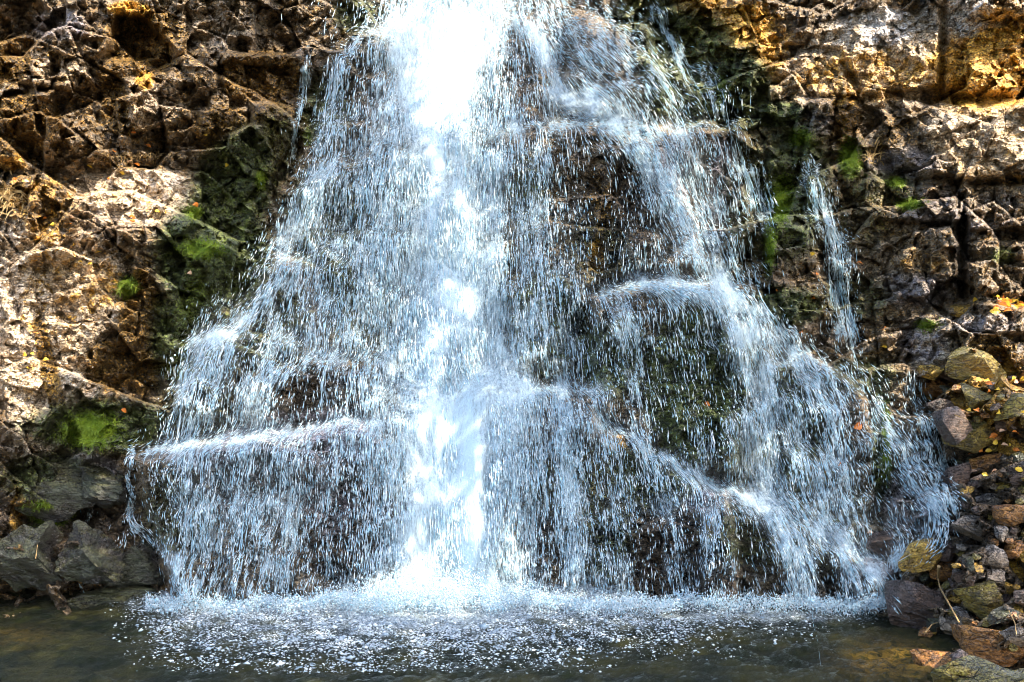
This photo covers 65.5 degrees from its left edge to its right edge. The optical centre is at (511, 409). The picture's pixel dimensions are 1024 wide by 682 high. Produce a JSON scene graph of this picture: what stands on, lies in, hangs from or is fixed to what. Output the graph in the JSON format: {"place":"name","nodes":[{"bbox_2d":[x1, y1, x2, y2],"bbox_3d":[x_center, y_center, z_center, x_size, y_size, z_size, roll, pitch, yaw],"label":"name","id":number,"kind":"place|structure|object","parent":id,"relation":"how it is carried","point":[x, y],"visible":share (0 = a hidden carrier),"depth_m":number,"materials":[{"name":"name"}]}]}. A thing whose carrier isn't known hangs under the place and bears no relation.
{"place":"outdoors","nodes":[
{"label":"outdoors","id":0,"kind":"place"},
{"bbox_2d":[0,577,961,681],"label":"pool water","id":1,"kind":"structure","parent":0,"point":[43,639],"depth_m":9.31,"materials":[{"name":"liquid"}]},
{"bbox_2d":[102,541,163,588],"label":"bank boulder","id":2,"kind":"object","parent":1,"relation":"in","point":[140,558],"visible":0.75,"depth_m":11.74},
{"bbox_2d":[104,575,877,673],"bbox_3d":[-0.577,2.624,10.460,10.958,0.386,4.270,0,0,0],"label":"foam","id":3,"kind":"object","parent":1,"relation":"on","point":[361,617],"visible":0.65,"depth_m":10.00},
{"bbox_2d":[145,544,886,620],"bbox_3d":[-0.030,2.332,10.767,10.356,1.007,1.631,0,0,0],"label":"spray","id":4,"kind":"object","parent":1,"relation":"on","point":[347,597],"visible":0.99,"depth_m":10.78,"materials":[{"name":"liquid"}]},
{"bbox_2d":[884,579,953,628],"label":"loose rock","id":5,"kind":"object","parent":1,"relation":"on","point":[916,599],"visible":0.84,"depth_m":10.05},
{"bbox_2d":[918,626,932,637],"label":"loose rock","id":6,"kind":"object","parent":1,"relation":"on","point":[929,633],"visible":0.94,"depth_m":9.72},
{"bbox_2d":[910,648,953,667],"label":"loose rock","id":7,"kind":"object","parent":1,"relation":"in","point":[931,658],"visible":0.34,"depth_m":8.72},
{"bbox_2d":[930,655,1023,681],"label":"loose rock","id":8,"kind":"object","parent":1,"relation":"in","point":[969,668],"visible":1,"depth_m":6.31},
{"bbox_2d":[0,0,1023,669],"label":"cliff","id":9,"kind":"structure","parent":0,"point":[100,50],"depth_m":14.23,"materials":[{"name":"stone"}]},
{"bbox_2d":[0,170,26,217],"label":"grass tuft","id":10,"kind":"object","parent":9,"relation":"on","point":[8,192],"visible":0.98,"depth_m":12.70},
{"bbox_2d":[0,90,54,159],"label":"rock outcrop","id":11,"kind":"object","parent":9,"relation":"on","point":[27,125],"visible":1,"depth_m":13.33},
{"bbox_2d":[0,520,63,591],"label":"bank boulder","id":12,"kind":"object","parent":9,"relation":"on","point":[20,570],"visible":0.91,"depth_m":10.82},
{"bbox_2d":[17,43,52,88],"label":"rock outcrop","id":13,"kind":"object","parent":9,"relation":"on","point":[37,70],"visible":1,"depth_m":13.67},
{"bbox_2d":[19,499,75,531],"bbox_3d":[-7.083,1.590,12.024,0.799,0.742,2.524,0,0,-12],"label":"moss patch","id":14,"kind":"object","parent":9,"relation":"on","point":[41,506],"visible":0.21,"depth_m":11.45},
{"bbox_2d":[10,456,94,522],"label":"bank boulder","id":15,"kind":"object","parent":9,"relation":"on","point":[61,493],"visible":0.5,"depth_m":11.62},
{"bbox_2d":[0,222,128,443],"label":"rock outcrop","id":16,"kind":"object","parent":9,"relation":"on","point":[67,305],"visible":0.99,"depth_m":12.33,"materials":[{"name":"stone"}]},
{"bbox_2d":[110,276,140,300],"bbox_3d":[-6.194,-1.919,12.874,0.541,0.592,0.790,0,0,-41],"label":"moss patch","id":17,"kind":"object","parent":16,"relation":"on","point":[126,289],"visible":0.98,"depth_m":12.83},
{"bbox_2d":[54,520,129,584],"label":"bank boulder","id":18,"kind":"object","parent":9,"relation":"on","point":[95,556],"visible":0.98,"depth_m":10.99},
{"bbox_2d":[79,465,131,508],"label":"bank boulder","id":19,"kind":"object","parent":9,"relation":"on","point":[105,487],"visible":0.91,"depth_m":11.62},
{"bbox_2d":[52,378,161,464],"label":"rock outcrop","id":20,"kind":"object","parent":9,"relation":"on","point":[142,409],"visible":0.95,"depth_m":11.87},
{"bbox_2d":[39,407,130,461],"bbox_3d":[-6.370,0.327,11.627,1.409,0.882,1.177,0,0,9],"label":"moss patch","id":21,"kind":"object","parent":20,"relation":"on","point":[92,432],"visible":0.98,"depth_m":11.65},
{"bbox_2d":[67,585,156,608],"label":"bank boulder","id":22,"kind":"object","parent":9,"relation":"on","point":[109,594],"visible":0.62,"depth_m":11.58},
{"bbox_2d":[82,150,193,163],"bbox_3d":[-6.601,-4.535,14.068,1.592,0.808,1.673,0,0,40],"label":"grass tuft","id":23,"kind":"object","parent":9,"relation":"on","point":[139,156],"visible":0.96,"depth_m":14.16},
{"bbox_2d":[74,162,202,248],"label":"rock outcrop","id":24,"kind":"object","parent":9,"relation":"on","point":[115,201],"visible":1,"depth_m":13.34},
{"bbox_2d":[124,76,163,136],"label":"rock outcrop","id":25,"kind":"object","parent":9,"relation":"on","point":[143,111],"visible":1,"depth_m":13.92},
{"bbox_2d":[162,193,276,337],"bbox_3d":[-5.139,-2.639,13.784,1.594,2.893,2.759,0,0,0],"label":"rock outcrop","id":26,"kind":"object","parent":9,"relation":"on","point":[236,222],"visible":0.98,"depth_m":13.62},
{"bbox_2d":[187,203,202,220],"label":"moss patch","id":27,"kind":"object","parent":26,"relation":"on","point":[194,213],"visible":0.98,"depth_m":14.16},
{"bbox_2d":[166,234,234,262],"bbox_3d":[-5.252,-2.680,13.125,1.304,0.606,1.470,0,0,0],"label":"moss patch","id":28,"kind":"object","parent":26,"relation":"on","point":[200,248],"visible":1,"depth_m":12.89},
{"bbox_2d":[199,108,249,156],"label":"rock outcrop","id":29,"kind":"object","parent":9,"relation":"on","point":[227,129],"visible":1,"depth_m":14.35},
{"bbox_2d":[79,1,391,604],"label":"cascade","id":30,"kind":"object","parent":9,"relation":"on","point":[215,336],"visible":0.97,"depth_m":12.42,"materials":[{"name":"liquid"}]},
{"bbox_2d":[221,52,303,98],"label":"rock outcrop","id":31,"kind":"object","parent":9,"relation":"on","point":[266,75],"visible":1,"depth_m":15.48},
{"bbox_2d":[256,169,268,195],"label":"moss patch","id":32,"kind":"object","parent":9,"relation":"on","point":[261,182],"visible":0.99,"depth_m":14.83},
{"bbox_2d":[167,259,371,425],"bbox_3d":[-4.096,-1.229,13.461,3.402,3.017,1.883,0,0,-43],"label":"boulder","id":33,"kind":"object","parent":9,"relation":"on","point":[246,339],"visible":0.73,"depth_m":13.48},
{"bbox_2d":[132,421,413,603],"bbox_3d":[-3.485,1.693,12.070,4.192,3.036,2.228,0,0,-13],"label":"boulder","id":34,"kind":"object","parent":9,"relation":"on","point":[144,481],"visible":0.62,"depth_m":11.63,"materials":[{"name":"stone"}]},
{"bbox_2d":[252,102,296,153],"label":"rock outcrop","id":35,"kind":"object","parent":9,"relation":"on","point":[271,121],"visible":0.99,"depth_m":14.56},
{"bbox_2d":[289,50,311,161],"bbox_3d":[-4.015,-5.866,15.209,0.503,2.871,1.695,0,0,-17],"label":"trickle","id":36,"kind":"object","parent":9,"relation":"attached to","point":[306,79],"visible":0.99,"depth_m":15.47,"materials":[{"name":"liquid"}]},
{"bbox_2d":[256,359,388,425],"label":"boulder","id":37,"kind":"object","parent":9,"relation":"on","point":[312,385],"visible":0.73,"depth_m":13.09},
{"bbox_2d":[297,41,413,314],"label":"cascade","id":38,"kind":"object","parent":9,"relation":"on","point":[354,70],"visible":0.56,"depth_m":14.89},
{"bbox_2d":[296,0,612,599],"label":"waterfall","id":39,"kind":"structure","parent":9,"relation":"on","point":[453,364],"depth_m":13.51,"materials":[{"name":"liquid"}]},
{"bbox_2d":[486,16,553,127],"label":"cascade","id":40,"kind":"object","parent":9,"relation":"on","point":[528,67],"visible":0.64,"depth_m":16.26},
{"bbox_2d":[483,387,599,589],"bbox_3d":[0.439,1.369,12.905,2.005,3.532,1.986,0,0,13],"label":"boulder","id":41,"kind":"object","parent":9,"relation":"on","point":[549,529],"visible":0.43,"depth_m":12.38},
{"bbox_2d":[494,121,708,374],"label":"cascade","id":42,"kind":"object","parent":9,"relation":"on","point":[600,174],"visible":0.75,"depth_m":14.59,"materials":[{"name":"liquid"}]},
{"bbox_2d":[564,16,675,119],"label":"cascade","id":43,"kind":"object","parent":9,"relation":"on","point":[662,93],"visible":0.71,"depth_m":16.09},
{"bbox_2d":[584,415,732,598],"bbox_3d":[2.216,1.614,12.225,2.298,3.048,1.809,0,0,14],"label":"boulder","id":44,"kind":"object","parent":9,"relation":"on","point":[643,547],"visible":0.73,"depth_m":12.03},
{"bbox_2d":[589,282,752,476],"bbox_3d":[2.548,-0.601,13.321,2.816,3.432,2.569,0,0,18],"label":"boulder","id":45,"kind":"object","parent":9,"relation":"on","point":[671,426],"visible":0.8,"depth_m":12.89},
{"bbox_2d":[648,3,713,121],"bbox_3d":[3.559,-7.067,16.430,1.080,3.464,1.924,0,0,-6],"label":"trickle","id":46,"kind":"object","parent":9,"relation":"on","point":[679,57],"visible":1,"depth_m":17.04,"materials":[{"name":"liquid"}]},
{"bbox_2d":[690,61,719,120],"bbox_3d":[3.999,-6.504,16.191,0.743,1.956,1.874,0,0,0],"label":"trickle","id":47,"kind":"object","parent":9,"relation":"on","point":[698,65],"visible":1,"depth_m":16.46,"materials":[{"name":"liquid"}]},
{"bbox_2d":[665,128,754,271],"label":"boulder","id":48,"kind":"object","parent":9,"relation":"on","point":[717,171],"visible":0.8,"depth_m":15.45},
{"bbox_2d":[485,0,966,664],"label":"cascade","id":49,"kind":"object","parent":9,"relation":"on","point":[591,104],"visible":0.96,"depth_m":12.92,"materials":[{"name":"liquid"}]},
{"bbox_2d":[732,140,778,234],"bbox_3d":[4.492,-4.176,14.912,0.948,2.357,2.500,0,0,21],"label":"trickle","id":50,"kind":"object","parent":9,"relation":"on","point":[752,173],"visible":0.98,"depth_m":15.76,"materials":[{"name":"liquid"}]},
{"bbox_2d":[762,218,778,275],"bbox_3d":[4.725,-3.104,14.712,0.298,1.928,2.813,0,0,15],"label":"moss patch","id":51,"kind":"object","parent":9,"relation":"on","point":[770,245],"visible":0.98,"depth_m":13.72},
{"bbox_2d":[701,497,879,615],"bbox_3d":[3.960,2.315,11.815,2.613,1.874,2.498,0,0,0],"label":"boulder","id":52,"kind":"object","parent":9,"relation":"on","point":[742,545],"visible":0.61,"depth_m":11.47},
{"bbox_2d":[755,99,836,146],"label":"rock outcrop","id":53,"kind":"object","parent":9,"relation":"on","point":[816,117],"visible":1,"depth_m":15.63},
{"bbox_2d":[765,144,831,278],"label":"rock outcrop","id":54,"kind":"object","parent":9,"relation":"on","point":[796,259],"visible":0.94,"depth_m":14.70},
{"bbox_2d":[765,173,792,234],"bbox_3d":[5.021,-3.940,14.955,0.578,1.987,2.921,0,0,19],"label":"moss patch","id":55,"kind":"object","parent":54,"relation":"on","point":[780,199],"visible":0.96,"depth_m":15.58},
{"bbox_2d":[788,125,817,149],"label":"moss patch","id":56,"kind":"object","parent":54,"relation":"on","point":[797,139],"visible":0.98,"depth_m":15.96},
{"bbox_2d":[773,274,835,332],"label":"rock outcrop","id":57,"kind":"object","parent":9,"relation":"on","point":[803,309],"visible":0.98,"depth_m":13.83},
{"bbox_2d":[740,343,887,541],"bbox_3d":[4.876,0.421,12.890,2.484,3.168,2.223,0,0,-44],"label":"boulder","id":58,"kind":"object","parent":9,"relation":"on","point":[875,477],"visible":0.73,"depth_m":12.48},
{"bbox_2d":[797,154,866,375],"bbox_3d":[5.674,-2.772,14.009,1.092,4.500,3.386,0,0,14],"label":"trickle","id":59,"kind":"object","parent":9,"relation":"on","point":[830,233],"visible":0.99,"depth_m":14.36,"materials":[{"name":"liquid"}]},
{"bbox_2d":[835,128,866,177],"bbox_3d":[6.514,-4.898,15.369,0.604,1.257,1.399,0,0,18],"label":"moss patch","id":60,"kind":"object","parent":9,"relation":"on","point":[847,159],"visible":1,"depth_m":15.13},
{"bbox_2d":[773,0,941,95],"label":"rock outcrop","id":61,"kind":"object","parent":9,"relation":"on","point":[887,46],"visible":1,"depth_m":15.61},
{"bbox_2d":[860,136,888,167],"bbox_3d":[6.913,-4.849,15.217,0.771,0.689,0.394,0,0,-37],"label":"grass tuft","id":62,"kind":"object","parent":9,"relation":"on","point":[872,156],"visible":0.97,"depth_m":15.19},
{"bbox_2d":[864,557,898,583],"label":"loose rock","id":63,"kind":"object","parent":9,"relation":"on","point":[882,569],"visible":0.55,"depth_m":11.09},
{"bbox_2d":[866,529,898,555],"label":"loose rock","id":64,"kind":"object","parent":9,"relation":"on","point":[876,543],"visible":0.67,"depth_m":11.46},
{"bbox_2d":[878,399,892,487],"bbox_3d":[5.857,0.517,12.431,0.255,1.851,1.022,0,0,26],"label":"moss patch","id":65,"kind":"object","parent":9,"relation":"on","point":[884,433],"visible":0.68,"depth_m":12.30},
{"bbox_2d":[848,177,963,223],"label":"rock outcrop","id":66,"kind":"object","parent":9,"relation":"on","point":[871,198],"visible":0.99,"depth_m":14.60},
{"bbox_2d":[885,174,906,187],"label":"moss patch","id":67,"kind":"object","parent":66,"relation":"on","point":[897,183],"visible":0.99,"depth_m":15.04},
{"bbox_2d":[891,196,928,212],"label":"moss patch","id":68,"kind":"object","parent":66,"relation":"on","point":[908,205],"visible":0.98,"depth_m":14.22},
{"bbox_2d":[869,229,953,299],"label":"rock outcrop","id":69,"kind":"object","parent":9,"relation":"on","point":[917,265],"visible":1,"depth_m":13.80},
{"bbox_2d":[898,538,941,572],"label":"loose rock","id":70,"kind":"object","parent":9,"relation":"on","point":[918,553],"visible":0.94,"depth_m":10.56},
{"bbox_2d":[909,317,943,333],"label":"moss patch","id":71,"kind":"object","parent":9,"relation":"on","point":[924,325],"visible":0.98,"depth_m":13.26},
{"bbox_2d":[917,364,943,380],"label":"loose rock","id":72,"kind":"object","parent":9,"relation":"on","point":[934,372],"visible":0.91,"depth_m":12.82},
{"bbox_2d":[919,379,944,396],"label":"loose rock","id":73,"kind":"object","parent":9,"relation":"on","point":[933,388],"visible":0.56,"depth_m":13.21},
{"bbox_2d":[926,618,942,632],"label":"loose rock","id":74,"kind":"object","parent":9,"relation":"on","point":[929,621],"visible":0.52,"depth_m":9.78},
{"bbox_2d":[925,398,953,410],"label":"loose rock","id":75,"kind":"object","parent":9,"relation":"on","point":[938,404],"visible":0.61,"depth_m":12.13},
{"bbox_2d":[929,560,956,581],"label":"loose rock","id":76,"kind":"object","parent":9,"relation":"on","point":[945,574],"visible":0.4,"depth_m":10.65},
{"bbox_2d":[938,539,956,561],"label":"loose rock","id":77,"kind":"object","parent":9,"relation":"on","point":[948,554],"visible":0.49,"depth_m":10.52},
{"bbox_2d":[872,101,1023,181],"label":"rock outcrop","id":78,"kind":"object","parent":9,"relation":"on","point":[969,142],"visible":1,"depth_m":14.63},
{"bbox_2d":[936,444,961,459],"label":"loose rock","id":79,"kind":"object","parent":9,"relation":"on","point":[949,452],"visible":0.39,"depth_m":12.41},
{"bbox_2d":[932,406,972,445],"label":"loose rock","id":80,"kind":"object","parent":9,"relation":"on","point":[952,428],"visible":1,"depth_m":11.23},
{"bbox_2d":[944,594,961,603],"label":"loose rock","id":81,"kind":"object","parent":9,"relation":"on","point":[955,599],"visible":0.27,"depth_m":9.76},
{"bbox_2d":[937,565,959,622],"bbox_3d":[5.294,2.203,9.715,0.055,0.373,1.766,0,0,21],"label":"twig","id":82,"kind":"object","parent":81,"relation":"on","point":[938,569],"visible":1,"depth_m":9.98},
{"bbox_2d":[938,606,970,634],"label":"loose rock","id":83,"kind":"object","parent":9,"relation":"on","point":[946,620],"visible":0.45,"depth_m":9.53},
{"bbox_2d":[940,462,971,486],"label":"loose rock","id":84,"kind":"object","parent":9,"relation":"on","point":[960,473],"visible":0.8,"depth_m":11.53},
{"bbox_2d":[950,397,964,409],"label":"loose rock","id":85,"kind":"object","parent":9,"relation":"on","point":[958,402],"visible":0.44,"depth_m":12.21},
{"bbox_2d":[948,649,967,659],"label":"loose rock","id":86,"kind":"object","parent":9,"relation":"on","point":[958,653],"visible":0.48,"depth_m":7.11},
{"bbox_2d":[950,304,969,316],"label":"loose rock","id":87,"kind":"object","parent":9,"relation":"on","point":[959,310],"visible":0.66,"depth_m":13.31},
{"bbox_2d":[952,568,976,586],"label":"loose rock","id":88,"kind":"object","parent":9,"relation":"on","point":[958,574],"visible":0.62,"depth_m":9.50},
{"bbox_2d":[941,417,992,452],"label":"loose rock","id":89,"kind":"object","parent":9,"relation":"on","point":[975,440],"visible":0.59,"depth_m":11.51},
{"bbox_2d":[959,486,974,498],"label":"loose rock","id":90,"kind":"object","parent":9,"relation":"on","point":[970,489],"visible":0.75,"depth_m":10.78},
{"bbox_2d":[962,554,975,571],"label":"loose rock","id":91,"kind":"object","parent":9,"relation":"on","point":[969,564],"visible":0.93,"depth_m":9.39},
{"bbox_2d":[919,301,1023,334],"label":"rock outcrop","id":92,"kind":"object","parent":9,"relation":"on","point":[977,318],"visible":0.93,"depth_m":12.71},
{"bbox_2d":[945,346,1006,381],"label":"loose rock","id":93,"kind":"object","parent":9,"relation":"on","point":[964,363],"visible":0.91,"depth_m":12.18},
{"bbox_2d":[951,515,1000,547],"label":"loose rock","id":94,"kind":"object","parent":9,"relation":"on","point":[966,525],"visible":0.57,"depth_m":10.16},
{"bbox_2d":[968,474,984,487],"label":"loose rock","id":95,"kind":"object","parent":9,"relation":"on","point":[973,481],"visible":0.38,"depth_m":11.20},
{"bbox_2d":[960,383,992,409],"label":"loose rock","id":96,"kind":"object","parent":9,"relation":"on","point":[975,398],"visible":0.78,"depth_m":11.57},
{"bbox_2d":[953,580,1003,619],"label":"loose rock","id":97,"kind":"object","parent":9,"relation":"on","point":[981,600],"visible":0.88,"depth_m":9.34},
{"bbox_2d":[943,0,1023,96],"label":"rock outcrop","id":98,"kind":"object","parent":9,"relation":"on","point":[984,48],"visible":1,"depth_m":15.12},
{"bbox_2d":[969,453,1002,472],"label":"loose rock","id":99,"kind":"object","parent":9,"relation":"on","point":[983,463],"visible":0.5,"depth_m":11.80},
{"bbox_2d":[950,624,1023,666],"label":"loose rock","id":100,"kind":"object","parent":9,"relation":"on","point":[979,642],"visible":0.83,"depth_m":7.74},
{"bbox_2d":[975,493,1000,504],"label":"loose rock","id":101,"kind":"object","parent":9,"relation":"on","point":[991,498],"visible":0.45,"depth_m":10.78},
{"bbox_2d":[962,183,1023,231],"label":"rock outcrop","id":102,"kind":"object","parent":9,"relation":"on","point":[997,207],"visible":1,"depth_m":13.98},
{"bbox_2d":[985,569,1005,584],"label":"loose rock","id":103,"kind":"object","parent":9,"relation":"on","point":[997,576],"visible":0.94,"depth_m":9.54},
{"bbox_2d":[985,544,1008,567],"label":"loose rock","id":104,"kind":"object","parent":9,"relation":"on","point":[997,556],"visible":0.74,"depth_m":9.55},
{"bbox_2d":[994,420,1006,430],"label":"loose rock","id":105,"kind":"object","parent":9,"relation":"on","point":[999,425],"visible":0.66,"depth_m":11.37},
{"bbox_2d":[993,526,1008,541],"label":"loose rock","id":106,"kind":"object","parent":9,"relation":"on","point":[1000,532],"visible":1,"depth_m":9.62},
{"bbox_2d":[987,606,1018,624],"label":"loose rock","id":107,"kind":"object","parent":9,"relation":"on","point":[998,615],"visible":0.85,"depth_m":7.87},
{"bbox_2d":[994,374,1012,390],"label":"loose rock","id":108,"kind":"object","parent":9,"relation":"on","point":[1002,382],"visible":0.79,"depth_m":11.40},
{"bbox_2d":[1001,581,1013,594],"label":"loose rock","id":109,"kind":"object","parent":9,"relation":"on","point":[1009,587],"visible":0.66,"depth_m":9.77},
{"bbox_2d":[992,504,1023,526],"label":"loose rock","id":110,"kind":"object","parent":9,"relation":"on","point":[1009,515],"visible":0.99,"depth_m":9.84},
{"bbox_2d":[993,393,1023,420],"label":"loose rock","id":111,"kind":"object","parent":9,"relation":"on","point":[1013,405],"visible":0.93,"depth_m":10.89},
{"bbox_2d":[1001,357,1017,377],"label":"loose rock","id":112,"kind":"object","parent":9,"relation":"on","point":[1007,365],"visible":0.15,"depth_m":12.79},
{"bbox_2d":[998,432,1023,456],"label":"loose rock","id":113,"kind":"object","parent":9,"relation":"on","point":[1008,451],"visible":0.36,"depth_m":11.71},
{"bbox_2d":[999,626,1023,646],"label":"loose rock","id":114,"kind":"object","parent":9,"relation":"on","point":[1015,639],"visible":0.94,"depth_m":7.39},
{"bbox_2d":[1004,540,1023,558],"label":"loose rock","id":115,"kind":"object","parent":9,"relation":"on","point":[1015,549],"visible":0.86,"depth_m":9.74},
{"bbox_2d":[1007,466,1023,484],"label":"loose rock","id":116,"kind":"object","parent":9,"relation":"on","point":[1015,477],"visible":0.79,"depth_m":10.32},
{"bbox_2d":[1008,452,1023,462],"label":"loose rock","id":117,"kind":"object","parent":9,"relation":"on","point":[1017,456],"visible":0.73,"depth_m":11.17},
{"bbox_2d":[1009,557,1023,581],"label":"loose rock","id":118,"kind":"object","parent":9,"relation":"on","point":[1014,566],"visible":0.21,"depth_m":10.13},
{"bbox_2d":[1013,590,1023,605],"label":"loose rock","id":119,"kind":"object","parent":9,"relation":"on","point":[1018,595],"visible":1,"depth_m":8.29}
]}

